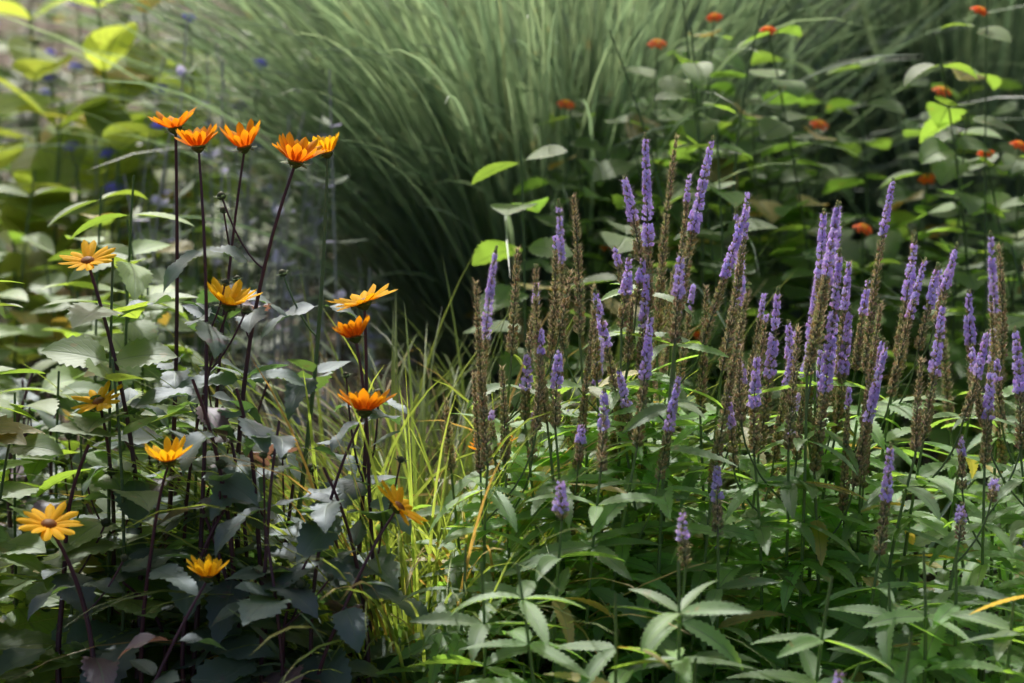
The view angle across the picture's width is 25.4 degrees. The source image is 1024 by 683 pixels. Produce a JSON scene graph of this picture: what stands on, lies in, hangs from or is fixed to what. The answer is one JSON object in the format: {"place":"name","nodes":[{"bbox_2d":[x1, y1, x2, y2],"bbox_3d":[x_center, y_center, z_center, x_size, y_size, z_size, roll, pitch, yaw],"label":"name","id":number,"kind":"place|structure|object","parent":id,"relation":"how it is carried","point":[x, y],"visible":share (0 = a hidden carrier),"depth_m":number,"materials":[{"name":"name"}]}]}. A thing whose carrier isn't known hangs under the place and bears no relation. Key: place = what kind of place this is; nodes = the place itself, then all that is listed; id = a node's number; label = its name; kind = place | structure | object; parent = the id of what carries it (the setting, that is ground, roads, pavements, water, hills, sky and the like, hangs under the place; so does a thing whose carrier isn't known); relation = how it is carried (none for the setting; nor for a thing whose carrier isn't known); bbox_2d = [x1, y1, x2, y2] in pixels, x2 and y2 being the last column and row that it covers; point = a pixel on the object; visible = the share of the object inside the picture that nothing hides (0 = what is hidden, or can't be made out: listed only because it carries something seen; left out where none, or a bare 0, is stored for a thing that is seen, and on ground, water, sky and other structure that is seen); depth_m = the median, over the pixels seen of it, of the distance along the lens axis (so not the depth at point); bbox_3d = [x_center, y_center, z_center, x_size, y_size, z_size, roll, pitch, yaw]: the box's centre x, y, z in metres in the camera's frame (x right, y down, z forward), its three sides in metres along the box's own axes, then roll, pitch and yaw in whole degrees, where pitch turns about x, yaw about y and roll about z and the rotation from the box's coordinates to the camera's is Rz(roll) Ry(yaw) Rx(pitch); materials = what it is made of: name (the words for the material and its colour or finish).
{"place":"outdoors","nodes":[
{"label":"outdoors","id":0,"kind":"place"},
{"bbox_2d":[0,0,1016,679],"bbox_3d":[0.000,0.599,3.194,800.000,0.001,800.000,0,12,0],"label":"ground","id":1,"kind":"structure","parent":0,"point":[38,24],"depth_m":6.10,"materials":[{"name":"soil"}]},
{"bbox_2d":[0,184,276,682],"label":"leaves","id":2,"kind":"object","parent":1,"relation":"on","point":[36,452],"visible":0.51,"depth_m":3.17,"materials":[{"name":"green plant"}]},
{"bbox_2d":[0,0,281,364],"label":"leaves","id":3,"kind":"object","parent":1,"relation":"on","point":[46,207],"visible":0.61,"depth_m":4.54,"materials":[{"name":"green plant"}]},
{"bbox_2d":[0,245,554,682],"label":"heliopsis leaves","id":4,"kind":"object","parent":1,"relation":"on","point":[260,607],"visible":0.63,"depth_m":2.95,"materials":[{"name":"green plant"}]},
{"bbox_2d":[0,235,939,682],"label":"grass","id":5,"kind":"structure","parent":1,"relation":"on","point":[416,491],"depth_m":3.22,"materials":[{"name":"green plant"}]},
{"bbox_2d":[0,0,1023,682],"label":"stems","id":6,"kind":"object","parent":1,"relation":"on","point":[202,398],"visible":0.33,"depth_m":3.12,"materials":[{"name":"green plant"}]},
{"bbox_2d":[16,107,517,576],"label":"orange flowers","id":7,"kind":"object","parent":6,"relation":"attached to","point":[303,149],"visible":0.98,"depth_m":2.95,"materials":[{"name":"orange plant"}]},
{"bbox_2d":[22,0,1023,682],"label":"flowers","id":8,"kind":"object","parent":6,"relation":"attached to","point":[830,368],"visible":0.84,"depth_m":3.03,"materials":[{"name":"purple plant"}]},
{"bbox_2d":[0,0,1023,370],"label":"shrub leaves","id":9,"kind":"object","parent":1,"relation":"on","point":[26,120],"visible":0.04,"depth_m":6.23,"materials":[{"name":"green plant"}]},
{"bbox_2d":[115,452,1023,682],"bbox_3d":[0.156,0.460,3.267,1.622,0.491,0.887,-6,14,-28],"label":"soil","id":10,"kind":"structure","parent":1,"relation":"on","point":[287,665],"depth_m":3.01,"materials":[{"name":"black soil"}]},
{"bbox_2d":[363,283,1023,682],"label":"veronica leaves","id":11,"kind":"object","parent":1,"relation":"on","point":[847,569],"visible":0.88,"depth_m":2.97,"materials":[{"name":"green plant"}]},
{"bbox_2d":[454,23,1023,623],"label":"lantana leaves","id":12,"kind":"object","parent":1,"relation":"on","point":[936,151],"visible":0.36,"depth_m":4.00,"materials":[{"name":"green plant"}]},
{"bbox_2d":[0,0,1023,460],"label":"fountain grass","id":13,"kind":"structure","parent":0,"point":[418,146],"depth_m":4.46,"materials":[{"name":"green plant"}]}
]}

